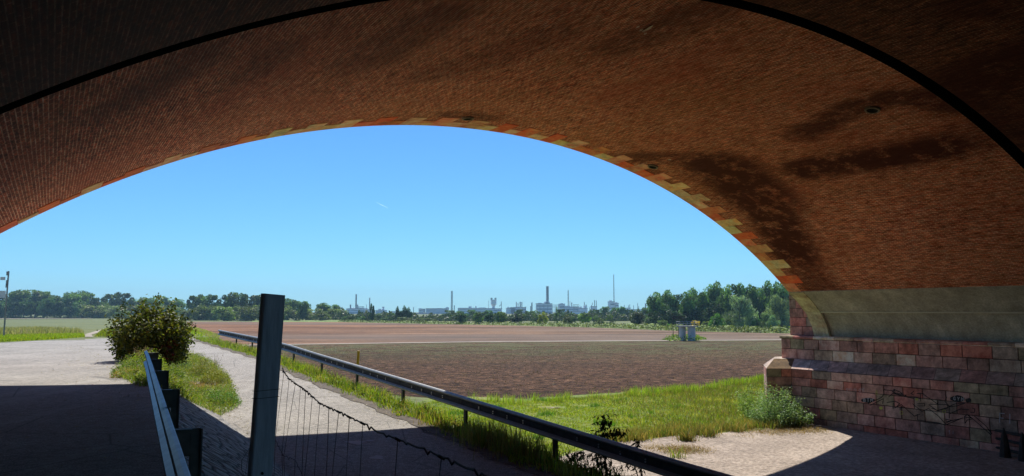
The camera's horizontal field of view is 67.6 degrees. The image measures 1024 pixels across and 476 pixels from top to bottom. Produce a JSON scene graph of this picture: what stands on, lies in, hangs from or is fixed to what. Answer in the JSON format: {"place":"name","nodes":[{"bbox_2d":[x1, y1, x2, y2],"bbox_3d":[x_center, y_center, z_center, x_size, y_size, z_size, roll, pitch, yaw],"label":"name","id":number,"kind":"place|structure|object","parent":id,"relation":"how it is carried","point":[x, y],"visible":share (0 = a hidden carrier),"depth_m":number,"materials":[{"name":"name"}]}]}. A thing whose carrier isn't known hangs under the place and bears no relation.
{"place":"outdoors","nodes":[
{"label":"outdoors","id":0,"kind":"place"},
{"bbox_2d":[0,326,83,334],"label":"grass","id":1,"kind":"structure","parent":0,"point":[13,330],"depth_m":62.71,"materials":[{"name":"green plant"}]},
{"bbox_2d":[0,332,85,341],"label":"grass","id":2,"kind":"structure","parent":0,"point":[25,337],"depth_m":50.81,"materials":[{"name":"green plant"}]},
{"bbox_2d":[0,339,164,475],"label":"road","id":3,"kind":"structure","parent":0,"point":[53,442],"depth_m":11.59,"materials":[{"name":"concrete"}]},
{"bbox_2d":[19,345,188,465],"bbox_3d":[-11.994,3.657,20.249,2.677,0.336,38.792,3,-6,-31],"label":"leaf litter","id":4,"kind":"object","parent":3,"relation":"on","point":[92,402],"visible":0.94,"depth_m":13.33,"materials":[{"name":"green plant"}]},
{"bbox_2d":[143,350,202,475],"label":"guard rail","id":5,"kind":"object","parent":3,"relation":"on","point":[177,444],"visible":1,"depth_m":6.15,"materials":[{"name":"metal"}]},
{"bbox_2d":[169,397,289,475],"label":"cobbled slope","id":6,"kind":"structure","parent":0,"point":[225,445],"depth_m":12.04,"materials":[{"name":"grey stone"}]},
{"bbox_2d":[241,293,284,475],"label":"fence post","id":7,"kind":"object","parent":6,"relation":"on","point":[265,397],"visible":1,"depth_m":4.11,"materials":[{"name":"grey metal"}]},
{"bbox_2d":[274,368,486,475],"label":"wire fence","id":8,"kind":"object","parent":7,"relation":"attached to","point":[441,457],"visible":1,"depth_m":2.76,"materials":[{"name":"black metal"}]},
{"bbox_2d":[182,338,536,475],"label":"road","id":9,"kind":"structure","parent":0,"point":[240,368],"depth_m":16.61,"materials":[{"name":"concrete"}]},
{"bbox_2d":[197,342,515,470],"bbox_3d":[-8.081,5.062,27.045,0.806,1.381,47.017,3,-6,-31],"label":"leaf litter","id":10,"kind":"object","parent":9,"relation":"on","point":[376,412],"visible":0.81,"depth_m":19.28,"materials":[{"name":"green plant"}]},
{"bbox_2d":[194,340,559,475],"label":"road edge dirt","id":11,"kind":"structure","parent":9,"relation":"on","point":[424,427],"depth_m":18.02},
{"bbox_2d":[0,312,746,475],"bbox_3d":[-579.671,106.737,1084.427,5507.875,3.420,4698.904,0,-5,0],"label":"ground","id":12,"kind":"structure","parent":0,"point":[87,325],"depth_m":304.88,"materials":[{"name":"green plant"}]},
{"bbox_2d":[0,271,9,335],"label":"signpost","id":13,"kind":"object","parent":12,"relation":"on","point":[3,294],"visible":0.88,"depth_m":53.41,"materials":[{"name":"metal"}]},
{"bbox_2d":[0,301,21,316],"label":"tree","id":14,"kind":"object","parent":12,"relation":"on","point":[10,312],"visible":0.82,"depth_m":498.26,"materials":[{"name":"green plant"}]},
{"bbox_2d":[0,289,33,314],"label":"tree","id":15,"kind":"object","parent":12,"relation":"on","point":[16,296],"visible":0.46,"depth_m":544.22,"materials":[{"name":"green plant"}]},
{"bbox_2d":[15,302,30,317],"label":"tree","id":16,"kind":"object","parent":12,"relation":"on","point":[22,308],"visible":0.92,"depth_m":498.42,"materials":[{"name":"green plant"}]},
{"bbox_2d":[18,289,46,316],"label":"tree","id":17,"kind":"object","parent":12,"relation":"on","point":[35,296],"visible":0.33,"depth_m":548.22,"materials":[{"name":"green plant"}]},
{"bbox_2d":[25,301,40,317],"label":"tree","id":18,"kind":"object","parent":12,"relation":"on","point":[31,310],"visible":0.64,"depth_m":499.63,"materials":[{"name":"green plant"}]},
{"bbox_2d":[36,298,56,317],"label":"tree","id":19,"kind":"object","parent":12,"relation":"on","point":[45,308],"visible":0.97,"depth_m":497.23,"materials":[{"name":"green plant"}]},
{"bbox_2d":[52,301,71,317],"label":"tree","id":20,"kind":"object","parent":12,"relation":"on","point":[59,308],"visible":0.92,"depth_m":499.24,"materials":[{"name":"green plant"}]},
{"bbox_2d":[63,301,80,316],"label":"tree","id":21,"kind":"object","parent":12,"relation":"on","point":[74,308],"visible":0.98,"depth_m":503.30,"materials":[{"name":"green plant"}]},
{"bbox_2d":[58,292,87,316],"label":"tree","id":22,"kind":"object","parent":12,"relation":"on","point":[73,297],"visible":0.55,"depth_m":542.08,"materials":[{"name":"green plant"}]},
{"bbox_2d":[75,290,96,308],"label":"tree","id":23,"kind":"object","parent":12,"relation":"on","point":[87,296],"visible":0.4,"depth_m":564.84,"materials":[{"name":"green plant"}]},
{"bbox_2d":[78,305,107,317],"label":"bush","id":24,"kind":"object","parent":12,"relation":"on","point":[90,313],"visible":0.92,"depth_m":512.01,"materials":[{"name":"green plant"}]},
{"bbox_2d":[89,297,107,305],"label":"tree","id":25,"kind":"object","parent":12,"relation":"on","point":[94,302],"visible":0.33,"depth_m":552.04,"materials":[{"name":"green plant"}]},
{"bbox_2d":[101,305,131,317],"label":"bush","id":26,"kind":"object","parent":12,"relation":"on","point":[108,313],"visible":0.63,"depth_m":514.12,"materials":[{"name":"green plant"}]},
{"bbox_2d":[110,292,134,312],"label":"tree","id":27,"kind":"object","parent":12,"relation":"on","point":[123,296],"visible":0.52,"depth_m":565.65,"materials":[{"name":"green plant"}]},
{"bbox_2d":[109,365,140,377],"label":"weeds","id":28,"kind":"object","parent":12,"relation":"on","point":[112,375],"visible":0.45,"depth_m":18.20,"materials":[{"name":"green plant"}]},
{"bbox_2d":[109,354,145,373],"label":"weeds","id":29,"kind":"object","parent":12,"relation":"on","point":[127,366],"visible":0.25,"depth_m":19.36,"materials":[{"name":"green plant"}]},
{"bbox_2d":[96,292,200,365],"bbox_3d":[-11.544,2.930,24.565,2.795,2.378,2.965,-1,-6,11],"label":"bush","id":30,"kind":"object","parent":12,"relation":"on","point":[167,335],"visible":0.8,"depth_m":24.11,"materials":[{"name":"green plant"}]},
{"bbox_2d":[148,295,170,310],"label":"tree","id":31,"kind":"object","parent":12,"relation":"on","point":[165,300],"visible":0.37,"depth_m":554.29,"materials":[{"name":"green plant"}]},
{"bbox_2d":[106,350,244,415],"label":"weeds","id":32,"kind":"object","parent":12,"relation":"on","point":[182,381],"visible":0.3,"depth_m":20.35,"materials":[{"name":"green plant"}]},
{"bbox_2d":[168,299,187,314],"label":"tree","id":33,"kind":"object","parent":12,"relation":"on","point":[179,303],"visible":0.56,"depth_m":556.73,"materials":[{"name":"green plant"}]},
{"bbox_2d":[186,294,202,308],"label":"tree","id":34,"kind":"object","parent":12,"relation":"on","point":[189,304],"visible":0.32,"depth_m":441.91,"materials":[{"name":"green plant"}]},
{"bbox_2d":[185,304,212,319],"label":"bush","id":35,"kind":"object","parent":12,"relation":"on","point":[196,313],"visible":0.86,"depth_m":400.96,"materials":[{"name":"green plant"}]},
{"bbox_2d":[187,359,216,374],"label":"weeds","id":36,"kind":"object","parent":12,"relation":"on","point":[200,368],"visible":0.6,"depth_m":26.66,"materials":[{"name":"green plant"}]},
{"bbox_2d":[188,326,219,337],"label":"grass","id":37,"kind":"structure","parent":12,"relation":"on","point":[205,331],"depth_m":156.49,"materials":[{"name":"green plant"}]},
{"bbox_2d":[202,305,220,320],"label":"bush","id":38,"kind":"object","parent":12,"relation":"on","point":[210,309],"visible":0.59,"depth_m":401.23,"materials":[{"name":"green plant"}]},
{"bbox_2d":[201,294,224,307],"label":"tree","id":39,"kind":"object","parent":12,"relation":"on","point":[207,302],"visible":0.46,"depth_m":428.92,"materials":[{"name":"green plant"}]},
{"bbox_2d":[200,365,231,384],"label":"weeds","id":40,"kind":"object","parent":12,"relation":"on","point":[212,377],"visible":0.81,"depth_m":24.71,"materials":[{"name":"green plant"}]},
{"bbox_2d":[211,306,235,320],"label":"bush","id":41,"kind":"object","parent":12,"relation":"on","point":[228,314],"visible":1,"depth_m":384.66,"materials":[{"name":"green plant"}]},
{"bbox_2d":[206,386,242,405],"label":"weeds","id":42,"kind":"object","parent":12,"relation":"on","point":[224,398],"visible":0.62,"depth_m":20.53,"materials":[{"name":"green plant"}]},
{"bbox_2d":[224,292,248,319],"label":"tree","id":43,"kind":"object","parent":12,"relation":"on","point":[242,300],"visible":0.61,"depth_m":429.92,"materials":[{"name":"green plant"}]},
{"bbox_2d":[238,306,259,320],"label":"bush","id":44,"kind":"object","parent":12,"relation":"on","point":[249,316],"visible":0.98,"depth_m":383.09,"materials":[{"name":"green plant"}]},
{"bbox_2d":[284,305,299,320],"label":"bush","id":45,"kind":"object","parent":12,"relation":"on","point":[292,315],"visible":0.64,"depth_m":399.13,"materials":[{"name":"green plant"}]},
{"bbox_2d":[298,301,307,318],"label":"tree","id":46,"kind":"object","parent":12,"relation":"on","point":[302,309],"visible":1,"depth_m":392.35,"materials":[{"name":"green plant"}]},
{"bbox_2d":[308,308,331,320],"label":"bush","id":47,"kind":"object","parent":12,"relation":"on","point":[321,316],"visible":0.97,"depth_m":387.36,"materials":[{"name":"green plant"}]},
{"bbox_2d":[195,335,631,475],"bbox_3d":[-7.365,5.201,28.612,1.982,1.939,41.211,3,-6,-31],"label":"grass","id":48,"kind":"structure","parent":12,"relation":"on","point":[383,393],"depth_m":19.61,"materials":[{"name":"green plant"}]},
{"bbox_2d":[620,438,645,475],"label":"sapling","id":49,"kind":"object","parent":48,"relation":"on","point":[636,444],"visible":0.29,"depth_m":13.92,"materials":[{"name":"green plant"}]},
{"bbox_2d":[426,307,448,313],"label":"factory building","id":50,"kind":"structure","parent":12,"relation":"on","point":[436,310],"depth_m":1294.03,"materials":[{"name":"grey concrete"}]},
{"bbox_2d":[392,409,510,448],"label":"dry grass","id":51,"kind":"structure","parent":12,"relation":"on","point":[428,421],"depth_m":18.17,"materials":[{"name":"green plant"}]},
{"bbox_2d":[458,306,485,313],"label":"factory building","id":52,"kind":"structure","parent":12,"relation":"on","point":[464,310],"depth_m":1294.20,"materials":[{"name":"grey concrete"}]},
{"bbox_2d":[218,330,732,475],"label":"guard rail","id":53,"kind":"object","parent":12,"relation":"on","point":[659,464],"visible":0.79,"depth_m":15.60,"materials":[{"name":"metal"}]},
{"bbox_2d":[447,413,520,446],"bbox_3d":[-0.744,4.136,16.672,1.801,0.630,1.766,4,-7,-35],"label":"grass clump","id":54,"kind":"object","parent":12,"relation":"on","point":[466,434],"visible":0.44,"depth_m":16.48,"materials":[{"name":"green plant"}]},
{"bbox_2d":[332,307,649,320],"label":"wood","id":55,"kind":"object","parent":12,"relation":"on","point":[616,315],"visible":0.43,"depth_m":379.33,"materials":[{"name":"green plant"}]},
{"bbox_2d":[460,420,531,451],"bbox_3d":[-0.446,4.114,16.203,1.654,0.629,1.798,-3,-6,30],"label":"grass clump","id":56,"kind":"object","parent":12,"relation":"on","point":[501,434],"visible":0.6,"depth_m":16.01,"materials":[{"name":"green plant"}]},
{"bbox_2d":[0,0,1023,454],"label":"arch bridge","id":57,"kind":"structure","parent":12,"relation":"on","point":[848,174],"depth_m":20.62,"materials":[{"name":"brick"}]},
{"bbox_2d":[473,427,559,462],"bbox_3d":[0.110,4.083,15.419,1.751,0.628,1.989,0,-5,0],"label":"grass clump","id":58,"kind":"object","parent":12,"relation":"on","point":[526,445],"visible":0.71,"depth_m":15.13,"materials":[{"name":"green plant"}]},
{"bbox_2d":[536,301,552,313],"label":"factory building","id":59,"kind":"structure","parent":12,"relation":"on","point":[546,306],"depth_m":1279.73,"materials":[{"name":"grey concrete"}]},
{"bbox_2d":[578,313,591,323],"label":"tree","id":60,"kind":"object","parent":12,"relation":"on","point":[586,318],"visible":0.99,"depth_m":285.71,"materials":[{"name":"green plant"}]},
{"bbox_2d":[558,445,637,475],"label":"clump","id":61,"kind":"object","parent":12,"relation":"on","point":[581,453],"visible":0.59,"depth_m":14.39,"materials":[{"name":"green plant"}]},
{"bbox_2d":[588,414,630,472],"bbox_3d":[1.843,4.061,14.598,0.862,1.365,0.569,-2,-6,16],"label":"sapling","id":62,"kind":"object","parent":12,"relation":"on","point":[607,435],"visible":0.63,"depth_m":14.59,"materials":[{"name":"green plant"}]},
{"bbox_2d":[629,312,644,323],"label":"tree","id":63,"kind":"object","parent":12,"relation":"on","point":[637,317],"visible":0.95,"depth_m":259.65,"materials":[{"name":"green plant"}]},
{"bbox_2d":[643,311,663,323],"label":"tree","id":64,"kind":"object","parent":12,"relation":"on","point":[655,319],"visible":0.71,"depth_m":243.97,"materials":[{"name":"green plant"}]},
{"bbox_2d":[646,291,662,316],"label":"tree","id":65,"kind":"object","parent":12,"relation":"on","point":[651,305],"visible":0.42,"depth_m":273.93,"materials":[{"name":"green plant"}]},
{"bbox_2d":[654,289,677,324],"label":"tree","id":66,"kind":"object","parent":12,"relation":"on","point":[663,299],"visible":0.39,"depth_m":269.59,"materials":[{"name":"green plant"}]},
{"bbox_2d":[659,303,678,323],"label":"tree","id":67,"kind":"object","parent":12,"relation":"on","point":[667,317],"visible":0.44,"depth_m":244.66,"materials":[{"name":"green plant"}]},
{"bbox_2d":[666,294,685,323],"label":"tree","id":68,"kind":"object","parent":12,"relation":"on","point":[675,307],"visible":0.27,"depth_m":267.20,"materials":[{"name":"green plant"}]},
{"bbox_2d":[666,309,689,325],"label":"tree","id":69,"kind":"object","parent":12,"relation":"on","point":[673,321],"visible":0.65,"depth_m":245.25,"materials":[{"name":"green plant"}]},
{"bbox_2d":[662,333,705,340],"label":"weeds","id":70,"kind":"object","parent":12,"relation":"on","point":[697,337],"visible":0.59,"depth_m":132.76,"materials":[{"name":"green plant"}]},
{"bbox_2d":[677,290,700,322],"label":"tree","id":71,"kind":"object","parent":12,"relation":"on","point":[690,304],"visible":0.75,"depth_m":248.62,"materials":[{"name":"green plant"}]},
{"bbox_2d":[689,287,710,315],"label":"tree","id":72,"kind":"object","parent":12,"relation":"on","point":[703,299],"visible":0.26,"depth_m":263.02,"materials":[{"name":"green plant"}]},
{"bbox_2d":[691,309,713,324],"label":"tree","id":73,"kind":"object","parent":12,"relation":"on","point":[703,318],"visible":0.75,"depth_m":246.25,"materials":[{"name":"green plant"}]},
{"bbox_2d":[703,301,724,322],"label":"tree","id":74,"kind":"object","parent":12,"relation":"on","point":[716,309],"visible":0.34,"depth_m":246.80,"materials":[{"name":"green plant"}]},
{"bbox_2d":[707,281,723,312],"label":"tree","id":75,"kind":"object","parent":12,"relation":"on","point":[715,290],"visible":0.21,"depth_m":265.80,"materials":[{"name":"green plant"}]},
{"bbox_2d":[708,313,725,326],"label":"bush","id":76,"kind":"object","parent":12,"relation":"on","point":[715,321],"visible":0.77,"depth_m":219.89,"materials":[{"name":"green plant"}]},
{"bbox_2d":[716,284,735,324],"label":"tree","id":77,"kind":"object","parent":12,"relation":"on","point":[721,300],"visible":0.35,"depth_m":252.03,"materials":[{"name":"green plant"}]},
{"bbox_2d":[723,284,744,324],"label":"tree","id":78,"kind":"object","parent":12,"relation":"on","point":[728,291],"visible":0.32,"depth_m":250.37,"materials":[{"name":"green plant"}]},
{"bbox_2d":[720,294,758,327],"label":"willow","id":79,"kind":"object","parent":12,"relation":"on","point":[743,304],"visible":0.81,"depth_m":223.00,"materials":[{"name":"green plant"}]},
{"bbox_2d":[745,284,763,318],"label":"tree","id":80,"kind":"object","parent":12,"relation":"on","point":[756,298],"visible":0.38,"depth_m":250.24,"materials":[{"name":"green plant"}]},
{"bbox_2d":[751,286,769,310],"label":"tree","id":81,"kind":"object","parent":12,"relation":"on","point":[761,295],"visible":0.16,"depth_m":263.09,"materials":[{"name":"green plant"}]},
{"bbox_2d":[756,312,770,327],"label":"bush","id":82,"kind":"object","parent":12,"relation":"on","point":[765,316],"visible":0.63,"depth_m":217.98,"materials":[{"name":"green plant"}]},
{"bbox_2d":[760,280,772,301],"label":"tree","id":83,"kind":"object","parent":12,"relation":"on","point":[766,287],"visible":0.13,"depth_m":268.81,"materials":[{"name":"green plant"}]},
{"bbox_2d":[765,315,780,326],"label":"bush","id":84,"kind":"object","parent":12,"relation":"on","point":[771,321],"visible":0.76,"depth_m":214.12,"materials":[{"name":"green plant"}]},
{"bbox_2d":[765,281,782,323],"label":"tree","id":85,"kind":"object","parent":12,"relation":"on","point":[775,288],"visible":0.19,"depth_m":248.80,"materials":[{"name":"green plant"}]},
{"bbox_2d":[763,294,789,328],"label":"willow","id":86,"kind":"object","parent":12,"relation":"on","point":[778,308],"visible":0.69,"depth_m":221.63,"materials":[{"name":"green plant"}]},
{"bbox_2d":[774,283,789,322],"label":"tree","id":87,"kind":"object","parent":12,"relation":"on","point":[782,291],"visible":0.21,"depth_m":245.80,"materials":[{"name":"green plant"}]},
{"bbox_2d":[0,125,779,311],"label":"sky","id":88,"kind":"structure","parent":0,"point":[392,216],"materials":[{"name":"blue"}]},
{"bbox_2d":[186,322,789,344],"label":"stubble field","id":89,"kind":"structure","parent":0,"point":[320,332],"depth_m":169.79,"materials":[{"name":"brown soil"}]},
{"bbox_2d":[672,316,697,340],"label":"well head","id":90,"kind":"object","parent":89,"relation":"on","point":[682,332],"visible":0.91,"depth_m":129.32},
{"bbox_2d":[252,320,789,332],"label":"grass bank","id":91,"kind":"structure","parent":0,"point":[636,327],"depth_m":236.17,"materials":[{"name":"green plant"}]},
{"bbox_2d":[495,311,507,321],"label":"tree","id":92,"kind":"object","parent":91,"relation":"on","point":[502,316],"visible":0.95,"depth_m":285.13,"materials":[{"name":"green plant"}]},
{"bbox_2d":[338,319,789,332],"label":"bank weeds","id":93,"kind":"object","parent":91,"relation":"on","point":[723,328],"visible":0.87,"depth_m":213.83,"materials":[{"name":"green plant"}]},
{"bbox_2d":[289,339,780,344],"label":"track","id":94,"kind":"structure","parent":0,"point":[511,341],"depth_m":124.96,"materials":[{"name":"beige soil"}]},
{"bbox_2d":[415,378,763,455],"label":"turf","id":95,"kind":"structure","parent":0,"point":[544,406],"depth_m":37.76,"materials":[{"name":"green plant"}]},
{"bbox_2d":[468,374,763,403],"bbox_3d":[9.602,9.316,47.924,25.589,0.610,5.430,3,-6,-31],"label":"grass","id":96,"kind":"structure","parent":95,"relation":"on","point":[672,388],"depth_m":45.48,"materials":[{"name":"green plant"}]},
{"bbox_2d":[599,416,813,442],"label":"grass","id":97,"kind":"structure","parent":95,"relation":"on","point":[643,434],"depth_m":31.32,"materials":[{"name":"green plant"}]},
{"bbox_2d":[730,383,776,418],"bbox_3d":[11.248,7.617,35.269,2.324,1.770,2.296,-3,-6,32],"label":"shrub","id":98,"kind":"object","parent":95,"relation":"on","point":[743,403],"visible":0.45,"depth_m":35.21,"materials":[{"name":"green plant"}]},
{"bbox_2d":[745,381,808,426],"bbox_3d":[11.568,7.257,33.390,2.784,2.096,2.745,-4,-7,38],"label":"shrub","id":99,"kind":"object","parent":95,"relation":"on","point":[772,412],"visible":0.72,"depth_m":33.40,"materials":[{"name":"green plant"}]},
{"bbox_2d":[775,400,818,426],"bbox_3d":[12.326,7.730,33.449,1.953,1.244,1.964,0,-5,0],"label":"shrub","id":100,"kind":"object","parent":95,"relation":"on","point":[809,416],"visible":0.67,"depth_m":32.92,"materials":[{"name":"green plant"}]},
{"bbox_2d":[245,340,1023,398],"bbox_3d":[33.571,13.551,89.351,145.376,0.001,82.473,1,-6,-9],"label":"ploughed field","id":101,"kind":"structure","parent":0,"point":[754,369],"depth_m":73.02,"materials":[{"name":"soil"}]},
{"bbox_2d":[310,346,770,395],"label":"stubble","id":102,"kind":"object","parent":101,"relation":"on","point":[551,364],"visible":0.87,"depth_m":75.35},
{"bbox_2d":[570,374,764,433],"bbox_3d":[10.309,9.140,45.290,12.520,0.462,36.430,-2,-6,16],"label":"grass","id":103,"kind":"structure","parent":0,"point":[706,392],"depth_m":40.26,"materials":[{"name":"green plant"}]},
{"bbox_2d":[560,425,1023,475],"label":"gravel ground","id":104,"kind":"structure","parent":0,"point":[841,452],"depth_m":26.23,"materials":[{"name":"beige gravel"}]},
{"bbox_2d":[670,429,701,441],"bbox_3d":[6.730,7.577,29.459,1.327,0.508,1.059,-1,-6,11],"label":"grass tuft","id":105,"kind":"object","parent":104,"relation":"on","point":[687,435],"visible":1,"depth_m":29.38,"materials":[{"name":"green plant"}]},
{"bbox_2d":[695,425,723,437],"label":"grass tuft","id":106,"kind":"object","parent":104,"relation":"on","point":[710,434],"visible":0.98,"depth_m":30.31,"materials":[{"name":"green plant"}]},
{"bbox_2d":[642,425,833,455],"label":"dry grass","id":107,"kind":"structure","parent":104,"relation":"on","point":[686,449],"depth_m":30.71,"materials":[{"name":"plant"}]},
{"bbox_2d":[994,428,1023,461],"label":"stake fence","id":108,"kind":"object","parent":104,"relation":"on","point":[1005,451],"visible":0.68,"depth_m":26.04,"materials":[{"name":"brown wood"}]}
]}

